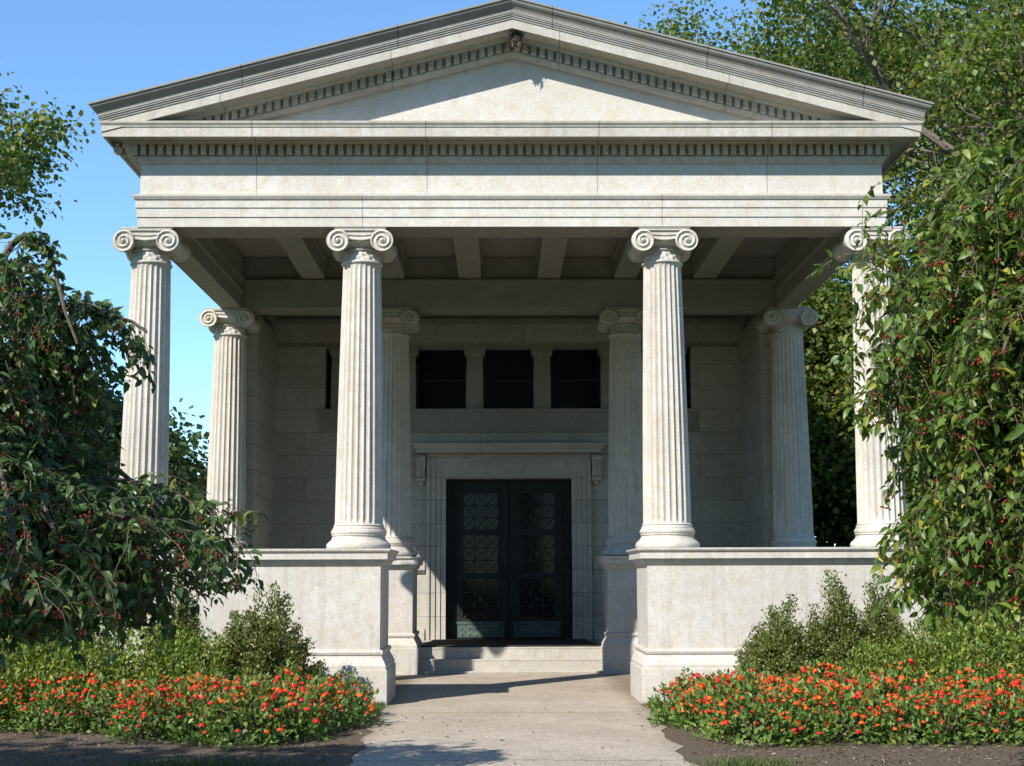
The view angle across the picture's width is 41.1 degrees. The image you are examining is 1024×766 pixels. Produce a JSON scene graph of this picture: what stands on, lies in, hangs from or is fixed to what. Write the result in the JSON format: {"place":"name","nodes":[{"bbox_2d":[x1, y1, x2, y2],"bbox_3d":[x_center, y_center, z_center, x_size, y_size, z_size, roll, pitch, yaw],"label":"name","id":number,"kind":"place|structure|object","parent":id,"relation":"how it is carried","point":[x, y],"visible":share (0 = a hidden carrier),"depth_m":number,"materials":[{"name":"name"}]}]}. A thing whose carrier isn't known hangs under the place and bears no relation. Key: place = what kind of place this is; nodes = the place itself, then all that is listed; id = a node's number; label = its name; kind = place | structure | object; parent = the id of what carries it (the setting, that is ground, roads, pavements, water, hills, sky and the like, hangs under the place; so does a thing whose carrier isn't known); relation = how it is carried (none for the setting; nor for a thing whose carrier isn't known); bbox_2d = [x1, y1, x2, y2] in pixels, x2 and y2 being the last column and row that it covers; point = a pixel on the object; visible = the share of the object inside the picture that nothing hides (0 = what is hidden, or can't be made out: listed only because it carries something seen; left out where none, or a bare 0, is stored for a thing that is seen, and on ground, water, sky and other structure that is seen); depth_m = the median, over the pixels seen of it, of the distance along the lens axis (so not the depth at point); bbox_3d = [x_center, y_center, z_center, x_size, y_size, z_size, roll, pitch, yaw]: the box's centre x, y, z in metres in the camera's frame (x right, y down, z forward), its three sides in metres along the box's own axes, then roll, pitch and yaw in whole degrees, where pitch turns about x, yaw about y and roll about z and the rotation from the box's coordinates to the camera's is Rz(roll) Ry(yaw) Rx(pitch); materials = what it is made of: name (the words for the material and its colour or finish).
{"place":"outdoors","nodes":[
{"label":"outdoors","id":0,"kind":"place"},
{"bbox_2d":[0,0,1007,544],"label":"sky","id":1,"kind":"structure","parent":0,"point":[80,52],"materials":[{"name":"blue"}]},
{"bbox_2d":[0,591,1023,765],"bbox_3d":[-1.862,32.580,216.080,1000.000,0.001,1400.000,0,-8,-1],"label":"ground","id":2,"kind":"structure","parent":0,"point":[347,749],"depth_m":12.79,"materials":[{"name":"soil"}]},
{"bbox_2d":[0,690,17,730],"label":"lantana plant","id":3,"kind":"object","parent":2,"relation":"on","point":[9,702],"visible":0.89,"depth_m":14.64,"materials":[{"name":"green plant"}]},
{"bbox_2d":[0,668,36,728],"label":"lantana plant","id":4,"kind":"object","parent":2,"relation":"on","point":[11,685],"visible":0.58,"depth_m":14.84,"materials":[{"name":"green plant"}]},
{"bbox_2d":[0,632,71,723],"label":"shrub","id":5,"kind":"object","parent":2,"relation":"on","point":[8,667],"visible":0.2,"depth_m":15.36,"materials":[{"name":"green plant"}]},
{"bbox_2d":[4,670,86,729],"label":"lantana plant","id":6,"kind":"object","parent":2,"relation":"on","point":[26,687],"visible":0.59,"depth_m":14.86,"materials":[{"name":"green plant"}]},
{"bbox_2d":[8,684,86,734],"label":"lantana plant","id":7,"kind":"object","parent":2,"relation":"on","point":[31,707],"visible":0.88,"depth_m":14.46,"materials":[{"name":"green plant"}]},
{"bbox_2d":[0,72,100,234],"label":"broadleaf tree","id":8,"kind":"object","parent":2,"relation":"on","point":[11,150],"visible":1,"depth_m":31.96,"materials":[{"name":"green plant"}]},
{"bbox_2d":[40,665,99,724],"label":"lantana plant","id":9,"kind":"object","parent":2,"relation":"on","point":[72,683],"visible":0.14,"depth_m":15.23,"materials":[{"name":"green plant"}]},
{"bbox_2d":[2,621,144,728],"bbox_3d":[-5.047,3.204,15.700,1.833,1.391,1.894,-2,-8,9],"label":"shrub","id":10,"kind":"object","parent":2,"relation":"on","point":[59,664],"visible":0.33,"depth_m":15.30,"materials":[{"name":"green plant"}]},
{"bbox_2d":[33,665,116,731],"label":"lantana plant","id":11,"kind":"object","parent":2,"relation":"on","point":[90,681],"visible":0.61,"depth_m":14.79,"materials":[{"name":"green plant"}]},
{"bbox_2d":[59,674,135,734],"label":"lantana plant","id":12,"kind":"object","parent":2,"relation":"on","point":[96,707],"visible":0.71,"depth_m":14.43,"materials":[{"name":"green plant"}]},
{"bbox_2d":[13,367,209,650],"bbox_3d":[-10.712,2.624,31.567,9.060,7.276,7.336,0,-8,-1],"label":"broadleaf tree","id":13,"kind":"object","parent":2,"relation":"on","point":[180,449],"visible":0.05,"depth_m":30.84,"materials":[{"name":"green plant"}]},
{"bbox_2d":[87,672,141,729],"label":"lantana plant","id":14,"kind":"object","parent":2,"relation":"on","point":[114,683],"visible":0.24,"depth_m":14.85,"materials":[{"name":"green plant"}]},
{"bbox_2d":[0,214,270,668],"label":"weeping crabapple","id":15,"kind":"object","parent":2,"relation":"on","point":[83,538],"visible":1,"depth_m":8.76,"materials":[{"name":"green plant"}]},
{"bbox_2d":[102,669,173,733],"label":"lantana plant","id":16,"kind":"object","parent":2,"relation":"on","point":[140,678],"visible":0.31,"depth_m":14.46,"materials":[{"name":"green plant"}]},
{"bbox_2d":[64,614,213,722],"bbox_3d":[-4.322,3.219,15.724,1.870,1.372,1.870,0,-8,-2],"label":"shrub","id":17,"kind":"object","parent":2,"relation":"on","point":[149,639],"visible":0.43,"depth_m":15.44,"materials":[{"name":"green plant"}]},
{"bbox_2d":[105,686,190,744],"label":"lantana plant","id":18,"kind":"object","parent":2,"relation":"on","point":[127,713],"visible":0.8,"depth_m":13.59,"materials":[{"name":"green plant"}]},
{"bbox_2d":[102,677,193,739],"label":"lantana plant","id":19,"kind":"object","parent":2,"relation":"on","point":[159,689],"visible":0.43,"depth_m":13.98,"materials":[{"name":"green plant"}]},
{"bbox_2d":[133,577,212,677],"bbox_3d":[-4.052,3.181,16.577,1.172,1.646,1.159,-1,-8,3],"label":"boxwood","id":20,"kind":"object","parent":2,"relation":"on","point":[190,622],"visible":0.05,"depth_m":16.52,"materials":[{"name":"green plant"}]},
{"bbox_2d":[144,672,204,733],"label":"lantana plant","id":21,"kind":"object","parent":2,"relation":"on","point":[174,684],"visible":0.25,"depth_m":14.46,"materials":[{"name":"green plant"}]},
{"bbox_2d":[123,621,243,685],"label":"shrub","id":22,"kind":"object","parent":2,"relation":"on","point":[208,650],"visible":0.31,"depth_m":15.70,"materials":[{"name":"green plant"}]},
{"bbox_2d":[147,678,222,739],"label":"lantana plant","id":23,"kind":"object","parent":2,"relation":"on","point":[188,703],"visible":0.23,"depth_m":13.94,"materials":[{"name":"green plant"}]},
{"bbox_2d":[168,449,208,539],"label":"distant tree","id":24,"kind":"object","parent":2,"relation":"on","point":[204,486],"visible":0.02,"depth_m":60.28,"materials":[{"name":"green plant"}]},
{"bbox_2d":[176,667,232,710],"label":"lantana plant","id":25,"kind":"object","parent":2,"relation":"on","point":[201,670],"visible":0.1,"depth_m":14.97,"materials":[{"name":"green plant"}]},
{"bbox_2d":[155,667,258,743],"bbox_3d":[-3.026,3.230,13.689,0.925,0.758,0.994,4,-9,-28],"label":"lantana plant","id":26,"kind":"object","parent":2,"relation":"on","point":[181,694],"visible":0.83,"depth_m":13.55,"materials":[{"name":"green plant"}]},
{"bbox_2d":[194,667,268,728],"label":"lantana plant","id":27,"kind":"object","parent":2,"relation":"on","point":[237,676],"visible":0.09,"depth_m":14.57,"materials":[{"name":"green plant"}]},
{"bbox_2d":[185,685,295,749],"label":"lantana plant","id":28,"kind":"object","parent":2,"relation":"on","point":[239,713],"visible":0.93,"depth_m":13.21,"materials":[{"name":"green plant"}]},
{"bbox_2d":[200,674,291,743],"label":"lantana plant","id":29,"kind":"object","parent":2,"relation":"on","point":[243,679],"visible":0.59,"depth_m":13.58,"materials":[{"name":"green plant"}]},
{"bbox_2d":[204,672,292,738],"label":"lantana plant","id":30,"kind":"object","parent":2,"relation":"on","point":[261,680],"visible":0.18,"depth_m":14.06,"materials":[{"name":"green plant"}]},
{"bbox_2d":[203,580,328,688],"bbox_3d":[-2.966,3.180,16.418,1.522,1.601,1.542,-5,-10,32],"label":"boxwood","id":31,"kind":"object","parent":2,"relation":"on","point":[268,650],"visible":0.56,"depth_m":16.06,"materials":[{"name":"green plant"}]},
{"bbox_2d":[232,679,332,743],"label":"lantana plant","id":32,"kind":"object","parent":2,"relation":"on","point":[305,707],"visible":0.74,"depth_m":13.63,"materials":[{"name":"green plant"}]},
{"bbox_2d":[262,659,330,722],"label":"lantana plant","id":33,"kind":"object","parent":2,"relation":"on","point":[286,673],"visible":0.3,"depth_m":15.04,"materials":[{"name":"green plant"}]},
{"bbox_2d":[260,676,340,740],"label":"lantana plant","id":34,"kind":"object","parent":2,"relation":"on","point":[323,721],"visible":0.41,"depth_m":14.05,"materials":[{"name":"green plant"}]},
{"bbox_2d":[277,677,349,733],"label":"lantana plant","id":35,"kind":"object","parent":2,"relation":"on","point":[332,705],"visible":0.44,"depth_m":14.53,"materials":[{"name":"green plant"}]},
{"bbox_2d":[292,668,334,693],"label":"lantana plant","id":36,"kind":"object","parent":2,"relation":"on","point":[312,675],"visible":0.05,"depth_m":15.96,"materials":[{"name":"green plant"}]},
{"bbox_2d":[303,674,369,721],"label":"lantana plant","id":37,"kind":"object","parent":2,"relation":"on","point":[356,693],"visible":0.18,"depth_m":15.34,"materials":[{"name":"green plant"}]},
{"bbox_2d":[311,674,383,729],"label":"lantana plant","id":38,"kind":"object","parent":2,"relation":"on","point":[354,711],"visible":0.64,"depth_m":14.86,"materials":[{"name":"green plant"}]},
{"bbox_2d":[327,668,379,716],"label":"lantana plant","id":39,"kind":"object","parent":2,"relation":"on","point":[354,681],"visible":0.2,"depth_m":15.90,"materials":[{"name":"green plant"}]},
{"bbox_2d":[30,700,820,765],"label":"grass","id":40,"kind":"structure","parent":2,"relation":"on","point":[380,705],"depth_m":11.73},
{"bbox_2d":[88,0,933,705],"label":"classical chapel","id":41,"kind":"structure","parent":2,"relation":"on","point":[508,342],"depth_m":18.93,"materials":[{"name":"stone"}]},
{"bbox_2d":[113,144,126,156],"bbox_3d":[-5.382,-3.206,18.737,0.184,0.234,0.269,2,-9,-18],"label":"eave fixture","id":42,"kind":"object","parent":41,"relation":"attached to","point":[119,150],"visible":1,"depth_m":18.62,"materials":[{"name":"metal"}]},
{"bbox_2d":[327,350,331,408],"bbox_3d":[-3.639,-0.039,27.354,0.152,1.260,0.040,0,-8,-1],"label":"window","id":43,"kind":"structure","parent":41,"relation":"in","point":[329,356],"depth_m":27.33,"materials":[{"name":"black glass"}]},
{"bbox_2d":[416,350,466,408],"bbox_3d":[-1.411,-0.045,27.363,1.040,1.260,0.065,0,-8,-1],"label":"window","id":44,"kind":"structure","parent":41,"relation":"in","point":[440,374],"depth_m":27.35,"materials":[{"name":"black glass"}]},
{"bbox_2d":[447,480,507,638],"bbox_3d":[-0.675,3.439,26.710,1.203,3.088,0.143,0,-8,-1],"label":"door","id":45,"kind":"structure","parent":41,"relation":"in","point":[477,510],"depth_m":26.73,"materials":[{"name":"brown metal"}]},
{"bbox_2d":[483,350,533,408],"bbox_3d":[-0.075,-0.048,27.376,1.040,1.260,0.065,0,-8,-1],"label":"window","id":46,"kind":"structure","parent":41,"relation":"in","point":[507,374],"depth_m":27.36,"materials":[{"name":"black glass"}]},
{"bbox_2d":[420,639,599,646],"bbox_3d":[-0.041,4.724,24.806,3.100,0.020,2.600,0,-8,-1],"label":"door mat","id":47,"kind":"object","parent":41,"relation":"attached to","point":[510,643],"depth_m":24.40,"materials":[{"name":"rubber"}]},
{"bbox_2d":[507,31,524,52],"bbox_3d":[0.052,-4.686,18.726,0.241,0.349,0.173,0,-8,-1],"label":"bird nest","id":48,"kind":"object","parent":41,"relation":"attached to","point":[516,38],"visible":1,"depth_m":18.70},
{"bbox_2d":[509,480,571,638],"bbox_3d":[0.552,3.437,26.722,1.203,3.088,0.143,0,-8,-1],"label":"door","id":49,"kind":"structure","parent":41,"relation":"in","point":[539,510],"depth_m":26.74,"materials":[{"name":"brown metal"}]},
{"bbox_2d":[550,350,599,408],"bbox_3d":[1.261,-0.050,27.389,1.040,1.260,0.065,0,-8,-1],"label":"window","id":50,"kind":"structure","parent":41,"relation":"in","point":[574,374],"depth_m":27.38,"materials":[{"name":"black glass"}]},
{"bbox_2d":[685,350,688,407],"bbox_3d":[3.489,-0.053,27.423,0.152,1.260,0.040,0,-8,-1],"label":"window","id":51,"kind":"structure","parent":41,"relation":"in","point":[686,355],"depth_m":27.41,"materials":[{"name":"black glass"}]},
{"bbox_2d":[120,708,901,765],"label":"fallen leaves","id":52,"kind":"object","parent":2,"relation":"on","point":[534,732],"visible":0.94,"depth_m":13.04,"materials":[{"name":"brown plant"}]},
{"bbox_2d":[0,724,1023,765],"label":"bark mulch","id":53,"kind":"object","parent":2,"relation":"on","point":[323,757],"visible":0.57,"depth_m":12.69,"materials":[{"name":"wood"}]},
{"bbox_2d":[646,675,711,727],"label":"lantana plant","id":54,"kind":"object","parent":2,"relation":"on","point":[655,706],"visible":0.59,"depth_m":15.05,"materials":[{"name":"green plant"}]},
{"bbox_2d":[654,666,707,716],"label":"lantana plant","id":55,"kind":"object","parent":2,"relation":"on","point":[693,675],"visible":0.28,"depth_m":15.88,"materials":[{"name":"green plant"}]},
{"bbox_2d":[664,673,729,723],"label":"lantana plant","id":56,"kind":"object","parent":2,"relation":"on","point":[697,680],"visible":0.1,"depth_m":15.39,"materials":[{"name":"green plant"}]},
{"bbox_2d":[670,676,751,730],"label":"lantana plant","id":57,"kind":"object","parent":2,"relation":"on","point":[682,705],"visible":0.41,"depth_m":14.57,"materials":[{"name":"green plant"}]},
{"bbox_2d":[693,662,783,738],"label":"lantana plant","id":58,"kind":"object","parent":2,"relation":"on","point":[736,680],"visible":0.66,"depth_m":13.78,"materials":[{"name":"green plant"}]},
{"bbox_2d":[709,663,788,734],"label":"lantana plant","id":59,"kind":"object","parent":2,"relation":"on","point":[762,678],"visible":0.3,"depth_m":14.17,"materials":[{"name":"green plant"}]},
{"bbox_2d":[701,679,810,747],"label":"lantana plant","id":60,"kind":"object","parent":2,"relation":"on","point":[759,707],"visible":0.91,"depth_m":13.25,"materials":[{"name":"green plant"}]},
{"bbox_2d":[752,671,797,697],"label":"lantana plant","id":61,"kind":"object","parent":2,"relation":"on","point":[768,674],"visible":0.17,"depth_m":15.10,"materials":[{"name":"orange plant"}]},
{"bbox_2d":[731,593,832,684],"bbox_3d":[3.327,3.258,16.504,1.163,1.433,1.209,-8,-11,43],"label":"boxwood","id":62,"kind":"object","parent":2,"relation":"on","point":[778,647],"visible":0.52,"depth_m":16.28,"materials":[{"name":"green plant"}]},
{"bbox_2d":[752,674,819,732],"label":"lantana plant","id":63,"kind":"object","parent":2,"relation":"on","point":[799,682],"visible":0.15,"depth_m":14.21,"materials":[{"name":"green plant"}]},
{"bbox_2d":[740,680,845,741],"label":"lantana plant","id":64,"kind":"object","parent":2,"relation":"on","point":[796,690],"visible":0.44,"depth_m":13.71,"materials":[{"name":"green plant"}]},
{"bbox_2d":[754,692,841,747],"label":"lantana plant","id":65,"kind":"object","parent":2,"relation":"on","point":[797,737],"visible":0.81,"depth_m":13.21,"materials":[{"name":"green plant"}]},
{"bbox_2d":[779,672,843,723],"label":"lantana plant","id":66,"kind":"object","parent":2,"relation":"on","point":[816,680],"visible":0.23,"depth_m":14.62,"materials":[{"name":"green plant"}]},
{"bbox_2d":[624,0,1002,288],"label":"broadleaf tree","id":67,"kind":"object","parent":2,"relation":"on","point":[916,46],"visible":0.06,"depth_m":50.73,"materials":[{"name":"green plant"}]},
{"bbox_2d":[792,654,851,690],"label":"lantana plant","id":68,"kind":"object","parent":2,"relation":"on","point":[810,666],"visible":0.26,"depth_m":15.39,"materials":[{"name":"green plant"}]},
{"bbox_2d":[796,675,866,733],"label":"lantana plant","id":69,"kind":"object","parent":2,"relation":"on","point":[837,679],"visible":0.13,"depth_m":14.27,"materials":[{"name":"green plant"}]},
{"bbox_2d":[787,676,888,739],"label":"lantana plant","id":70,"kind":"object","parent":2,"relation":"on","point":[845,688],"visible":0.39,"depth_m":13.69,"materials":[{"name":"green plant"}]},
{"bbox_2d":[804,569,876,671],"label":"boxwood","id":71,"kind":"object","parent":2,"relation":"on","point":[837,634],"visible":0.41,"depth_m":16.57,"materials":[{"name":"green plant"}]},
{"bbox_2d":[795,685,887,746],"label":"lantana plant","id":72,"kind":"object","parent":2,"relation":"on","point":[844,736],"visible":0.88,"depth_m":13.24,"materials":[{"name":"green plant"}]},
{"bbox_2d":[809,669,873,723],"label":"lantana plant","id":73,"kind":"object","parent":2,"relation":"on","point":[853,676],"visible":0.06,"depth_m":14.71,"materials":[{"name":"green plant"}]},
{"bbox_2d":[828,635,917,687],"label":"shrub","id":74,"kind":"object","parent":2,"relation":"on","point":[870,646],"visible":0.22,"depth_m":15.71,"materials":[{"name":"green plant"}]},
{"bbox_2d":[798,256,958,546],"bbox_3d":[7.829,0.559,37.984,17.526,13.687,14.626,0,-8,-1],"label":"understorey tree","id":75,"kind":"object","parent":2,"relation":"on","point":[822,341],"visible":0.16,"depth_m":33.25,"materials":[{"name":"green plant"}]},
{"bbox_2d":[811,435,947,618],"bbox_3d":[10.360,2.602,38.386,12.298,9.738,13.399,-4,-9,25],"label":"understorey tree","id":76,"kind":"object","parent":2,"relation":"on","point":[824,520],"visible":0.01,"depth_m":34.73,"materials":[{"name":"green plant"}]},
{"bbox_2d":[743,0,1023,621],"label":"broadleaf tree","id":77,"kind":"object","parent":2,"relation":"on","point":[1001,10],"visible":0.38,"depth_m":34.27,"materials":[{"name":"green plant"}]},
{"bbox_2d":[842,670,925,732],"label":"lantana plant","id":78,"kind":"object","parent":2,"relation":"on","point":[891,687],"visible":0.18,"depth_m":14.09,"materials":[{"name":"green plant"}]},
{"bbox_2d":[810,355,958,546],"bbox_3d":[12.177,1.833,35.638,12.041,10.577,12.301,7,-11,-43],"label":"understorey tree","id":79,"kind":"object","parent":2,"relation":"on","point":[850,525],"visible":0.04,"depth_m":33.59,"materials":[{"name":"green plant"}]},
{"bbox_2d":[854,574,914,671],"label":"boxwood","id":80,"kind":"object","parent":2,"relation":"on","point":[882,628],"visible":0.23,"depth_m":16.71,"materials":[{"name":"green plant"}]},
{"bbox_2d":[839,662,936,742],"bbox_3d":[3.761,3.215,13.790,0.930,0.779,0.954,7,-11,-41],"label":"lantana plant","id":81,"kind":"object","parent":2,"relation":"on","point":[879,679],"visible":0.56,"depth_m":13.74,"materials":[{"name":"green plant"}]},
{"bbox_2d":[863,689,949,744],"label":"lantana plant","id":82,"kind":"object","parent":2,"relation":"on","point":[902,700],"visible":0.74,"depth_m":13.23,"materials":[{"name":"green plant"}]},
{"bbox_2d":[870,652,949,691],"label":"lantana plant","id":83,"kind":"object","parent":2,"relation":"on","point":[909,662],"visible":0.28,"depth_m":15.05,"materials":[{"name":"green plant"}]},
{"bbox_2d":[805,116,1023,639],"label":"weeping crabapple","id":84,"kind":"object","parent":2,"relation":"on","point":[967,405],"visible":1,"depth_m":9.06,"materials":[{"name":"green plant"}]},
{"bbox_2d":[878,687,959,738],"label":"lantana plant","id":85,"kind":"object","parent":2,"relation":"on","point":[927,694],"visible":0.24,"depth_m":13.69,"materials":[{"name":"green plant"}]},
{"bbox_2d":[904,616,945,674],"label":"shrub","id":86,"kind":"object","parent":2,"relation":"on","point":[926,663],"visible":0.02,"depth_m":16.37,"materials":[{"name":"green plant"}]},
{"bbox_2d":[877,674,973,730],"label":"lantana plant","id":87,"kind":"object","parent":2,"relation":"on","point":[918,681],"visible":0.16,"depth_m":14.19,"materials":[{"name":"green plant"}]},
{"bbox_2d":[862,617,993,694],"bbox_3d":[4.805,3.230,15.586,1.633,1.239,1.687,-2,-8,11],"label":"shrub","id":88,"kind":"object","parent":2,"relation":"on","point":[925,649],"visible":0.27,"depth_m":15.43,"materials":[{"name":"green plant"}]},
{"bbox_2d":[905,670,962,712],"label":"lantana plant","id":89,"kind":"object","parent":2,"relation":"on","point":[936,681],"visible":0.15,"depth_m":14.67,"materials":[{"name":"green plant"}]},
{"bbox_2d":[891,684,1000,748],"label":"lantana plant","id":90,"kind":"object","parent":2,"relation":"on","point":[942,736],"visible":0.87,"depth_m":13.21,"materials":[{"name":"green plant"}]},
{"bbox_2d":[882,12,1023,280],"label":"broadleaf tree","id":91,"kind":"object","parent":2,"relation":"on","point":[963,132],"visible":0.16,"depth_m":34.97,"materials":[{"name":"green plant"}]},
{"bbox_2d":[932,667,1001,720],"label":"lantana plant","id":92,"kind":"object","parent":2,"relation":"on","point":[974,677],"visible":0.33,"depth_m":14.28,"materials":[{"name":"green plant"}]},
{"bbox_2d":[936,656,1007,723],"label":"lantana plant","id":93,"kind":"object","parent":2,"relation":"on","point":[959,671],"visible":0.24,"depth_m":14.67,"materials":[{"name":"green plant"}]},
{"bbox_2d":[921,591,1023,675],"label":"boxwood","id":94,"kind":"object","parent":2,"relation":"on","point":[972,622],"visible":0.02,"depth_m":16.17,"materials":[{"name":"green plant"}]},
{"bbox_2d":[933,606,1023,691],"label":"shrub","id":95,"kind":"object","parent":2,"relation":"on","point":[984,631],"visible":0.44,"depth_m":15.27,"materials":[{"name":"green plant"}]},
{"bbox_2d":[936,685,1023,740],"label":"lantana plant","id":96,"kind":"object","parent":2,"relation":"on","point":[972,695],"visible":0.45,"depth_m":13.60,"materials":[{"name":"green plant"}]},
{"bbox_2d":[952,680,1023,745],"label":"lantana plant","id":97,"kind":"object","parent":2,"relation":"on","point":[1002,734],"visible":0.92,"depth_m":13.24,"materials":[{"name":"green plant"}]},
{"bbox_2d":[957,661,1023,739],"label":"lantana plant","id":98,"kind":"object","parent":2,"relation":"on","point":[1017,682],"visible":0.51,"depth_m":13.83,"materials":[{"name":"green plant"}]},
{"bbox_2d":[987,697,1023,742],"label":"lantana plant","id":99,"kind":"object","parent":2,"relation":"on","point":[1015,719],"visible":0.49,"depth_m":13.32,"materials":[{"name":"green plant"}]},
{"bbox_2d":[994,622,1023,672],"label":"shrub","id":100,"kind":"object","parent":2,"relation":"on","point":[1011,641],"visible":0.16,"depth_m":15.50,"materials":[{"name":"green plant"}]},
{"bbox_2d":[346,673,698,765],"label":"path","id":101,"kind":"structure","parent":0,"point":[581,733],"depth_m":14.98,"materials":[{"name":"concrete"}]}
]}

